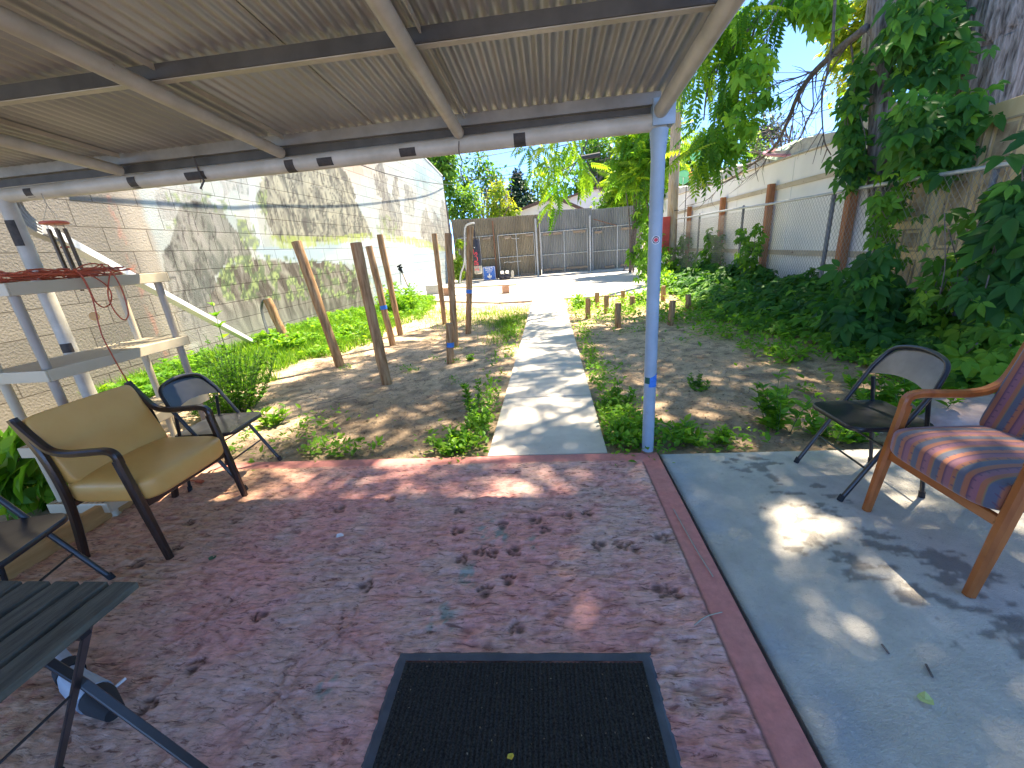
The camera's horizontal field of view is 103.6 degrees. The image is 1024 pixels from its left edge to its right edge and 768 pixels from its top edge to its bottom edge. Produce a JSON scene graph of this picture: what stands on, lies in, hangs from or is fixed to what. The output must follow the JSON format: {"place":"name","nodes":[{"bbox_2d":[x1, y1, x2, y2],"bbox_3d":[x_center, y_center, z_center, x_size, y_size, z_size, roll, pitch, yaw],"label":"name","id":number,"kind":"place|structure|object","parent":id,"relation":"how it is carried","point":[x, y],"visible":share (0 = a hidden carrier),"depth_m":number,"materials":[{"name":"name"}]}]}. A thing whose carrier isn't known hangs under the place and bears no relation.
{"place":"outdoors","nodes":[
{"label":"outdoors","id":0,"kind":"place"},
{"bbox_2d":[0,452,821,767],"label":"patio","id":1,"kind":"structure","parent":0,"point":[284,628],"depth_m":1.83,"materials":[{"name":"pink concrete"}]},
{"bbox_2d":[0,495,115,580],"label":"folding chair","id":2,"kind":"object","parent":1,"relation":"on","point":[22,535],"visible":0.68,"depth_m":1.90,"materials":[{"name":"black metal"}]},
{"bbox_2d":[51,649,124,721],"bbox_3d":[-1.700,1.132,1.566,0.656,0.104,0.104,5,21,27],"label":"blower tube","id":3,"kind":"object","parent":1,"relation":"on","point":[88,706],"visible":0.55,"depth_m":1.47,"materials":[{"name":"grey plastic"}]},
{"bbox_2d":[0,581,208,767],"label":"slatted table","id":4,"kind":"object","parent":1,"relation":"on","point":[44,624],"visible":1,"depth_m":1.07,"materials":[{"name":"wood"}]},
{"bbox_2d":[6,381,247,559],"bbox_3d":[-2.207,0.482,2.437,0.608,0.882,0.637,-2,19,6],"label":"vinyl armchair","id":5,"kind":"object","parent":1,"relation":"on","point":[114,444],"visible":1,"depth_m":2.26,"materials":[{"name":"leather"}]},
{"bbox_2d":[158,373,281,491],"bbox_3d":[-2.159,0.321,2.990,0.474,0.830,0.461,-3,19,3],"label":"folding chair","id":6,"kind":"object","parent":1,"relation":"on","point":[178,390],"visible":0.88,"depth_m":2.94,"materials":[{"name":"black metal"}]},
{"bbox_2d":[361,652,681,767],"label":"door mat","id":7,"kind":"object","parent":1,"relation":"on","point":[444,717],"depth_m":1.35,"materials":[{"name":"grey rubber"}]},
{"bbox_2d":[0,243,903,521],"bbox_3d":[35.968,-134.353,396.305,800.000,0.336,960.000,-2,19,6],"label":"ground","id":8,"kind":"structure","parent":0,"point":[732,393],"depth_m":4.67,"materials":[{"name":"soil"}]},
{"bbox_2d":[0,425,67,519],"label":"leafy plant","id":9,"kind":"object","parent":8,"relation":"on","point":[24,484],"visible":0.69,"depth_m":2.77,"materials":[{"name":"green plant"}]},
{"bbox_2d":[0,501,133,580],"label":"landscape timber","id":10,"kind":"object","parent":8,"relation":"on","point":[94,517],"visible":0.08,"depth_m":2.38,"materials":[{"name":"wood"}]},
{"bbox_2d":[0,272,209,520],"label":"shelving unit","id":11,"kind":"object","parent":8,"relation":"on","point":[51,372],"visible":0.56,"depth_m":2.63,"materials":[{"name":"beige plastic"}]},
{"bbox_2d":[0,263,203,483],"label":"extension cord","id":12,"kind":"object","parent":11,"relation":"on","point":[41,274],"visible":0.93,"depth_m":2.55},
{"bbox_2d":[147,332,278,417],"bbox_3d":[-3.301,-0.111,4.555,1.152,0.964,1.199,-2,19,6],"label":"leafy bush","id":13,"kind":"object","parent":8,"relation":"on","point":[235,395],"visible":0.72,"depth_m":4.55,"materials":[{"name":"green plant"}]},
{"bbox_2d":[0,158,448,432],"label":"block wall","id":14,"kind":"structure","parent":8,"relation":"on","point":[226,245],"depth_m":7.56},
{"bbox_2d":[80,293,437,397],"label":"leafy weeds","id":15,"kind":"object","parent":8,"relation":"on","point":[262,333],"visible":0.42,"depth_m":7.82,"materials":[{"name":"green plant"}]},
{"bbox_2d":[247,403,290,427],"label":"tall weed","id":16,"kind":"object","parent":8,"relation":"on","point":[273,418],"visible":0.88,"depth_m":4.15,"materials":[{"name":"green plant"}]},
{"bbox_2d":[263,298,287,336],"bbox_3d":[-4.457,-1.160,7.677,0.334,0.956,0.157,-2,19,6],"label":"training pole","id":17,"kind":"object","parent":8,"relation":"on","point":[273,313],"visible":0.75,"depth_m":7.59,"materials":[{"name":"wood"}]},
{"bbox_2d":[257,327,311,350],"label":"leafy bush","id":18,"kind":"object","parent":8,"relation":"on","point":[280,339],"visible":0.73,"depth_m":7.36,"materials":[{"name":"green plant"}]},
{"bbox_2d":[291,240,343,367],"bbox_3d":[-2.894,-1.139,6.067,0.394,1.946,0.142,-2,19,6],"label":"training pole","id":19,"kind":"object","parent":8,"relation":"on","point":[311,283],"visible":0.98,"depth_m":5.99,"materials":[{"name":"wood"}]},
{"bbox_2d":[332,322,368,338],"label":"leafy bush","id":20,"kind":"object","parent":8,"relation":"on","point":[349,328],"visible":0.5,"depth_m":8.41,"materials":[{"name":"green plant"}]},
{"bbox_2d":[350,242,391,384],"bbox_3d":[-1.728,-0.807,4.995,0.196,1.802,0.133,-2,19,6],"label":"training pole","id":21,"kind":"object","parent":8,"relation":"on","point":[369,305],"visible":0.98,"depth_m":4.92,"materials":[{"name":"wood"}]},
{"bbox_2d":[0,0,744,453],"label":"patio roof","id":22,"kind":"structure","parent":8,"relation":"on","point":[104,96],"depth_m":1.95,"materials":[{"name":"metal"}]},
{"bbox_2d":[38,193,99,320],"bbox_3d":[-3.130,-0.877,2.848,0.152,0.862,0.152,-2,19,6],"label":"wind chime","id":23,"kind":"object","parent":22,"relation":"hanging from","point":[65,247],"visible":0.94,"depth_m":2.80,"materials":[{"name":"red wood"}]},
{"bbox_2d":[16,202,253,343],"bbox_3d":[-4.241,-1.048,5.347,0.176,2.044,4.821,-10,19,-16],"label":"downspout","id":24,"kind":"object","parent":22,"relation":"attached to","point":[35,228],"visible":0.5,"depth_m":3.64,"materials":[{"name":"metal"}]},
{"bbox_2d":[365,246,395,345],"bbox_3d":[-2.349,-1.528,7.245,0.237,1.826,0.124,-2,19,6],"label":"training pole","id":25,"kind":"object","parent":8,"relation":"on","point":[379,291],"visible":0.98,"depth_m":7.18,"materials":[{"name":"wood"}]},
{"bbox_2d":[377,234,402,335],"bbox_3d":[-2.454,-1.947,8.155,0.203,2.047,0.125,-2,19,6],"label":"training pole","id":26,"kind":"object","parent":8,"relation":"on","point":[385,263],"visible":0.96,"depth_m":8.08,"materials":[{"name":"wood"}]},
{"bbox_2d":[374,282,421,310],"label":"leafy bush","id":27,"kind":"object","parent":8,"relation":"on","point":[404,300],"visible":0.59,"depth_m":11.60,"materials":[{"name":"green plant"}]},
{"bbox_2d":[432,233,446,324],"bbox_3d":[-1.620,-2.298,9.037,0.132,2.029,0.115,-2,19,6],"label":"training pole","id":28,"kind":"object","parent":8,"relation":"on","point":[438,273],"visible":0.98,"depth_m":8.96,"materials":[{"name":"wood"}]},
{"bbox_2d":[427,154,467,272],"bbox_3d":[-4.117,-11.304,25.133,3.220,9.255,3.200,-2,19,6],"label":"broadleaf tree","id":29,"kind":"object","parent":8,"relation":"on","point":[447,171],"visible":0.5,"depth_m":24.15,"materials":[{"name":"green plant"}]},
{"bbox_2d":[445,323,454,363],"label":"training pole","id":30,"kind":"object","parent":8,"relation":"on","point":[449,340],"visible":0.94,"depth_m":5.84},
{"bbox_2d":[427,421,473,455],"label":"tall weed","id":31,"kind":"object","parent":8,"relation":"on","point":[439,447],"visible":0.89,"depth_m":3.29,"materials":[{"name":"green plant"}]},
{"bbox_2d":[444,233,458,347],"bbox_3d":[-0.994,-1.495,6.701,0.225,1.910,0.120,-2,19,6],"label":"training pole","id":32,"kind":"object","parent":8,"relation":"on","point":[451,276],"visible":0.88,"depth_m":6.61,"materials":[{"name":"wood"}]},
{"bbox_2d":[446,181,487,220],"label":"broadleaf tree","id":33,"kind":"object","parent":8,"relation":"on","point":[467,202],"visible":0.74,"depth_m":25.66,"materials":[{"name":"green plant"}]},
{"bbox_2d":[465,226,472,333],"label":"training pole","id":34,"kind":"object","parent":8,"relation":"on","point":[469,277],"visible":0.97,"depth_m":7.74,"materials":[{"name":"wood"}]},
{"bbox_2d":[413,309,526,463],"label":"path weeds","id":35,"kind":"object","parent":8,"relation":"on","point":[476,439],"visible":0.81,"depth_m":3.62,"materials":[{"name":"green plant"}]},
{"bbox_2d":[459,377,483,411],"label":"tall weed","id":36,"kind":"object","parent":8,"relation":"on","point":[464,386],"visible":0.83,"depth_m":4.02,"materials":[{"name":"green plant"}]},
{"bbox_2d":[465,396,493,428],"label":"tall weed","id":37,"kind":"object","parent":8,"relation":"on","point":[474,417],"visible":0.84,"depth_m":3.78,"materials":[{"name":"green plant"}]},
{"bbox_2d":[447,152,513,216],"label":"broadleaf tree","id":38,"kind":"object","parent":8,"relation":"on","point":[485,166],"visible":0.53,"depth_m":41.06,"materials":[{"name":"green plant"}]},
{"bbox_2d":[484,177,522,217],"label":"tree","id":39,"kind":"object","parent":8,"relation":"on","point":[499,211],"visible":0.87,"depth_m":26.44,"materials":[{"name":"green plant"}]},
{"bbox_2d":[502,167,537,209],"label":"conifer tree","id":40,"kind":"object","parent":8,"relation":"on","point":[521,196],"visible":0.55,"depth_m":42.99,"materials":[{"name":"green plant"}]},
{"bbox_2d":[256,324,790,438],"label":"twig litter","id":41,"kind":"object","parent":8,"relation":"on","point":[456,381],"visible":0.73,"depth_m":4.82,"materials":[{"name":"brown plant"}]},
{"bbox_2d":[226,320,859,453],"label":"sprouts","id":42,"kind":"object","parent":8,"relation":"on","point":[495,356],"visible":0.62,"depth_m":5.11,"materials":[{"name":"green plant"}]},
{"bbox_2d":[239,323,882,459],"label":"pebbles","id":43,"kind":"object","parent":8,"relation":"on","point":[496,378],"visible":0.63,"depth_m":4.35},
{"bbox_2d":[222,309,900,460],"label":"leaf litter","id":44,"kind":"object","parent":8,"relation":"on","point":[882,442],"visible":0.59,"depth_m":4.31,"materials":[{"name":"plant"}]},
{"bbox_2d":[247,397,878,470],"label":"plants","id":45,"kind":"object","parent":8,"relation":"on","point":[676,442],"visible":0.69,"depth_m":3.27,"materials":[{"name":"green plant"}]},
{"bbox_2d":[564,186,604,209],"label":"house","id":46,"kind":"structure","parent":8,"relation":"on","point":[573,198],"depth_m":37.05,"materials":[{"name":"paint"}]},
{"bbox_2d":[558,137,615,196],"bbox_3d":[8.387,-20.138,41.707,8.395,13.631,8.460,-2,19,6],"label":"broadleaf tree","id":47,"kind":"object","parent":8,"relation":"on","point":[574,190],"visible":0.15,"depth_m":39.55,"materials":[{"name":"green plant"}]},
{"bbox_2d":[572,138,613,184],"bbox_3d":[8.039,-19.219,39.512,4.778,13.280,3.446,-11,20,-19],"label":"broadleaf tree","id":48,"kind":"object","parent":8,"relation":"on","point":[591,146],"visible":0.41,"depth_m":38.53,"materials":[{"name":"green plant"}]},
{"bbox_2d":[600,380,637,409],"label":"tall weed","id":49,"kind":"object","parent":8,"relation":"on","point":[618,391],"visible":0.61,"depth_m":3.90,"materials":[{"name":"green plant"}]},
{"bbox_2d":[565,295,674,464],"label":"path weeds","id":50,"kind":"object","parent":8,"relation":"on","point":[618,408],"visible":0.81,"depth_m":3.80,"materials":[{"name":"green plant"}]},
{"bbox_2d":[603,410,642,440],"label":"tall weed","id":51,"kind":"object","parent":8,"relation":"on","point":[636,414],"visible":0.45,"depth_m":3.28,"materials":[{"name":"green plant"}]},
{"bbox_2d":[528,289,729,336],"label":"plants","id":52,"kind":"object","parent":8,"relation":"on","point":[627,308],"visible":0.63,"depth_m":8.48,"materials":[{"name":"green plant"}]},
{"bbox_2d":[640,267,681,290],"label":"leafy bush","id":53,"kind":"object","parent":8,"relation":"on","point":[664,281],"visible":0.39,"depth_m":11.71,"materials":[{"name":"green plant"}]},
{"bbox_2d":[666,94,686,270],"bbox_3d":[5.368,-7.010,13.026,0.571,7.391,0.346,-2,19,6],"label":"utility pole","id":54,"kind":"object","parent":8,"relation":"on","point":[673,185],"visible":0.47,"depth_m":13.14,"materials":[{"name":"brown wood"}]},
{"bbox_2d":[633,228,695,283],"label":"creeper vine","id":55,"kind":"object","parent":54,"relation":"attached to","point":[669,265],"visible":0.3,"depth_m":13.47,"materials":[{"name":"green plant"}]},
{"bbox_2d":[659,413,710,446],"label":"tall weed","id":56,"kind":"object","parent":8,"relation":"on","point":[692,424],"visible":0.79,"depth_m":3.15,"materials":[{"name":"green plant"}]},
{"bbox_2d":[686,373,710,391],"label":"tall weed","id":57,"kind":"object","parent":8,"relation":"on","point":[698,383],"visible":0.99,"depth_m":4.28,"materials":[{"name":"green plant"}]},
{"bbox_2d":[510,0,896,234],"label":"tree of heaven","id":58,"kind":"object","parent":8,"relation":"on","point":[747,72],"visible":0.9,"depth_m":7.16,"materials":[{"name":"green plant"}]},
{"bbox_2d":[601,282,898,391],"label":"yard edge weeds","id":59,"kind":"object","parent":8,"relation":"on","point":[776,345],"visible":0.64,"depth_m":5.33,"materials":[{"name":"green plant"}]},
{"bbox_2d":[738,127,777,163],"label":"broadleaf tree","id":60,"kind":"object","parent":8,"relation":"on","point":[756,149],"visible":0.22,"depth_m":26.68,"materials":[{"name":"green plant"}]},
{"bbox_2d":[741,106,789,161],"bbox_3d":[17.733,-14.836,29.534,4.507,9.863,4.300,-2,19,6],"label":"pine tree","id":61,"kind":"object","parent":8,"relation":"on","point":[767,122],"visible":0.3,"depth_m":27.91,"materials":[{"name":"green plant"}]},
{"bbox_2d":[677,0,892,255],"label":"vine wrapped tree","id":62,"kind":"object","parent":8,"relation":"on","point":[877,27],"visible":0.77,"depth_m":5.74,"materials":[{"name":"brown plant"}]},
{"bbox_2d":[820,50,878,203],"bbox_3d":[4.728,-3.489,5.530,0.709,1.880,1.024,10,24,38],"label":"creeper vine","id":63,"kind":"object","parent":62,"relation":"attached to","point":[851,139],"visible":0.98,"depth_m":5.44,"materials":[{"name":"green plant"}]},
{"bbox_2d":[859,0,1000,98],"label":"creeper vine","id":64,"kind":"object","parent":62,"relation":"attached to","point":[929,45],"visible":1,"depth_m":4.44,"materials":[{"name":"green plant"}]},
{"bbox_2d":[748,372,822,432],"bbox_3d":[2.106,0.160,3.154,0.377,0.501,0.394,-2,19,6],"label":"tall weed","id":65,"kind":"object","parent":8,"relation":"on","point":[777,411],"visible":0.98,"depth_m":3.16,"materials":[{"name":"green plant"}]},
{"bbox_2d":[747,87,832,160],"bbox_3d":[13.967,-10.467,20.889,3.751,7.652,3.881,6,21,29],"label":"bare tree","id":66,"kind":"object","parent":8,"relation":"on","point":[771,143],"visible":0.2,"depth_m":19.90,"materials":[{"name":"green plant"}]},
{"bbox_2d":[661,97,927,283],"bbox_3d":[5.899,-4.398,11.454,0.500,3.266,12.040,-2,19,6],"label":"white fence","id":67,"kind":"object","parent":8,"relation":"on","point":[793,175],"visible":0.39,"depth_m":8.00,"materials":[{"name":"paint"}]},
{"bbox_2d":[639,261,1015,388],"bbox_3d":[4.822,-2.556,10.082,1.533,1.069,15.275,-2,19,6],"label":"creeping vine cover","id":68,"kind":"object","parent":8,"relation":"on","point":[791,305],"visible":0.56,"depth_m":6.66,"materials":[{"name":"green plant"}]},
{"bbox_2d":[803,402,876,442],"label":"tall weed","id":69,"kind":"object","parent":8,"relation":"on","point":[843,434],"visible":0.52,"depth_m":3.04,"materials":[{"name":"green plant"}]},
{"bbox_2d":[661,162,1020,315],"bbox_3d":[5.125,-2.749,8.514,0.085,2.130,16.300,-2,19,6],"label":"chain link fence","id":70,"kind":"object","parent":8,"relation":"on","point":[994,174],"visible":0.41,"depth_m":6.35,"materials":[{"name":"metal"}]},
{"bbox_2d":[692,227,725,268],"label":"creeper vine","id":71,"kind":"object","parent":70,"relation":"attached to","point":[703,253],"visible":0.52,"depth_m":10.81,"materials":[{"name":"green plant"}]},
{"bbox_2d":[730,223,768,273],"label":"creeper vine","id":72,"kind":"object","parent":70,"relation":"attached to","point":[751,249],"visible":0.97,"depth_m":8.05,"materials":[{"name":"green plant"}]},
{"bbox_2d":[810,242,929,352],"bbox_3d":[4.340,-0.985,4.907,1.126,1.424,1.719,11,24,39],"label":"creeper vine","id":73,"kind":"object","parent":70,"relation":"attached to","point":[871,289],"visible":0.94,"depth_m":4.58,"materials":[{"name":"green plant"}]},
{"bbox_2d":[859,173,928,270],"bbox_3d":[4.791,-1.959,5.074,0.644,1.359,1.253,13,25,42],"label":"creeper vine","id":74,"kind":"object","parent":70,"relation":"attached to","point":[886,207],"visible":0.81,"depth_m":4.97,"materials":[{"name":"green plant"}]},
{"bbox_2d":[902,207,979,329],"bbox_3d":[4.479,-1.127,4.204,1.251,1.322,0.556,-21,24,-40],"label":"creeper vine","id":75,"kind":"object","parent":70,"relation":"attached to","point":[942,274],"visible":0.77,"depth_m":4.10,"materials":[{"name":"green plant"}]},
{"bbox_2d":[933,309,1023,393],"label":"creeper vine","id":76,"kind":"object","parent":70,"relation":"attached to","point":[991,348],"visible":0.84,"depth_m":3.49,"materials":[{"name":"green plant"}]},
{"bbox_2d":[942,130,1023,342],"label":"creeper vine","id":77,"kind":"object","parent":70,"relation":"attached to","point":[993,249],"visible":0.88,"depth_m":3.48,"materials":[{"name":"green plant"}]},
{"bbox_2d":[814,0,907,117],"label":"broadleaf tree","id":78,"kind":"object","parent":8,"relation":"on","point":[856,24],"visible":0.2,"depth_m":10.57,"materials":[{"name":"green plant"}]},
{"bbox_2d":[843,361,967,414],"bbox_3d":[3.166,0.073,3.248,0.720,0.454,0.778,-2,19,6],"label":"tall weed","id":79,"kind":"object","parent":8,"relation":"on","point":[891,393],"visible":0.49,"depth_m":3.27,"materials":[{"name":"green plant"}]},
{"bbox_2d":[911,394,994,425],"bbox_3d":[3.511,0.234,3.046,0.908,0.239,0.607,-2,19,6],"label":"boulder","id":80,"kind":"object","parent":8,"relation":"on","point":[969,411],"visible":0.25,"depth_m":2.93,"materials":[{"name":"stone"}]},
{"bbox_2d":[883,95,1023,309],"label":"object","id":81,"kind":"object","parent":8,"relation":"on","point":[992,136],"depth_m":4.69,"materials":[{"name":"beige paint"}]},
{"bbox_2d":[883,171,941,289],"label":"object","id":82,"kind":"structure","parent":81,"relation":"in","point":[924,226],"depth_m":5.19,"materials":[{"name":"beige paint"}]},
{"bbox_2d":[873,74,1010,197],"bbox_3d":[4.798,-2.790,4.558,1.505,1.271,1.244,-2,19,6],"label":"creeper vine","id":83,"kind":"object","parent":81,"relation":"attached to","point":[929,139],"visible":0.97,"depth_m":4.34,"materials":[{"name":"green plant"}]},
{"bbox_2d":[921,95,1023,309],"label":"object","id":84,"kind":"structure","parent":81,"relation":"in","point":[1013,109],"depth_m":4.39,"materials":[{"name":"beige paint"}]},
{"bbox_2d":[929,0,1023,241],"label":"bare trunk tree","id":85,"kind":"object","parent":8,"relation":"on","point":[1002,22],"visible":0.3,"depth_m":4.62,"materials":[{"name":"grey plant"}]},
{"bbox_2d":[399,301,594,352],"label":"grass","id":86,"kind":"structure","parent":0,"point":[507,317],"depth_m":9.36,"materials":[{"name":"plant"}]},
{"bbox_2d":[419,268,646,302],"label":"driveway","id":87,"kind":"structure","parent":0,"point":[589,284],"depth_m":15.40,"materials":[{"name":"concrete"}]},
{"bbox_2d":[453,239,466,282],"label":"creeper vine","id":88,"kind":"object","parent":87,"relation":"on","point":[459,244],"visible":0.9,"depth_m":20.58,"materials":[{"name":"green plant"}]},
{"bbox_2d":[459,222,484,283],"bbox_3d":[-2.136,-6.410,19.853,1.308,2.860,0.090,-2,19,6],"label":"bag stand","id":89,"kind":"object","parent":87,"relation":"on","point":[464,262],"visible":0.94,"depth_m":19.90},
{"bbox_2d":[473,224,481,273],"bbox_3d":[-1.756,-6.610,19.748,0.404,2.367,0.408,-2,19,6],"label":"punching bag","id":90,"kind":"object","parent":89,"relation":"hanging from","point":[477,262],"visible":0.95,"depth_m":19.70,"materials":[{"name":"leather"}]},
{"bbox_2d":[492,221,497,278],"bbox_3d":[-0.911,-7.107,21.455,0.068,2.961,0.068,-2,19,6],"label":"gate post","id":91,"kind":"object","parent":87,"relation":"on","point":[494,250],"visible":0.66,"depth_m":21.44,"materials":[{"name":"metal"}]},
{"bbox_2d":[451,217,502,280],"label":"gate","id":92,"kind":"structure","parent":91,"relation":"attached to","point":[482,227],"depth_m":21.46,"materials":[{"name":"wood"}]},
{"bbox_2d":[497,214,541,277],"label":"gate","id":93,"kind":"structure","parent":87,"relation":"on","point":[517,244],"depth_m":21.39,"materials":[{"name":"wood"}]},
{"bbox_2d":[539,208,592,274],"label":"gate","id":94,"kind":"structure","parent":87,"relation":"on","point":[564,244],"depth_m":21.14,"materials":[{"name":"wood"}]},
{"bbox_2d":[592,206,642,270],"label":"gate","id":95,"kind":"structure","parent":87,"relation":"on","point":[610,244],"depth_m":20.87,"materials":[{"name":"wood"}]},
{"bbox_2d":[597,156,645,207],"bbox_3d":[6.370,-9.421,21.948,3.529,5.939,2.937,-2,19,6],"label":"tree of heaven sapling","id":96,"kind":"object","parent":87,"relation":"on","point":[611,192],"visible":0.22,"depth_m":21.56,"materials":[{"name":"green plant"}]},
{"bbox_2d":[597,134,649,271],"bbox_3d":[5.411,-8.758,18.137,3.420,7.252,3.206,-2,19,6],"label":"tree of heaven sapling","id":97,"kind":"object","parent":87,"relation":"on","point":[624,146],"visible":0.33,"depth_m":17.68,"materials":[{"name":"green plant"}]},
{"bbox_2d":[625,204,648,267],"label":"creeper vine","id":98,"kind":"object","parent":87,"relation":"on","point":[637,216],"visible":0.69,"depth_m":18.73,"materials":[{"name":"green plant"}]},
{"bbox_2d":[614,114,698,223],"bbox_3d":[6.039,-8.728,16.584,3.590,8.088,3.081,-2,19,6],"label":"tree of heaven sapling","id":99,"kind":"object","parent":87,"relation":"on","point":[641,175],"visible":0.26,"depth_m":16.43,"materials":[{"name":"green plant"}]},
{"bbox_2d":[505,198,582,267],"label":"house","id":100,"kind":"structure","parent":0,"point":[532,209],"depth_m":28.37,"materials":[{"name":"paint"}]},
{"bbox_2d":[488,298,606,455],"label":"path","id":101,"kind":"structure","parent":0,"point":[548,408],"depth_m":4.20,"materials":[{"name":"concrete"}]},
{"bbox_2d":[443,0,908,253],"label":"sky","id":102,"kind":"structure","parent":0,"point":[794,52],"materials":[{"name":"blue"}]},
{"bbox_2d":[660,455,827,767],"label":"slab footing","id":103,"kind":"object","parent":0,"point":[791,704],"visible":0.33,"depth_m":1.56,"materials":[{"name":"grey concrete"}]},
{"bbox_2d":[660,449,1023,767],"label":"concrete slab","id":104,"kind":"structure","parent":0,"point":[832,592],"depth_m":1.67,"materials":[{"name":"concrete"}]},
{"bbox_2d":[794,345,950,501],"bbox_3d":[2.082,0.200,2.352,0.474,0.830,0.461,-2,19,6],"label":"folding chair","id":105,"kind":"object","parent":104,"relation":"on","point":[922,367],"visible":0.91,"depth_m":2.28,"materials":[{"name":"grey metal"}]},
{"bbox_2d":[862,342,1023,598],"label":"striped armchair","id":106,"kind":"object","parent":104,"relation":"on","point":[977,470],"visible":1,"depth_m":1.79,"materials":[{"name":"fabric"}]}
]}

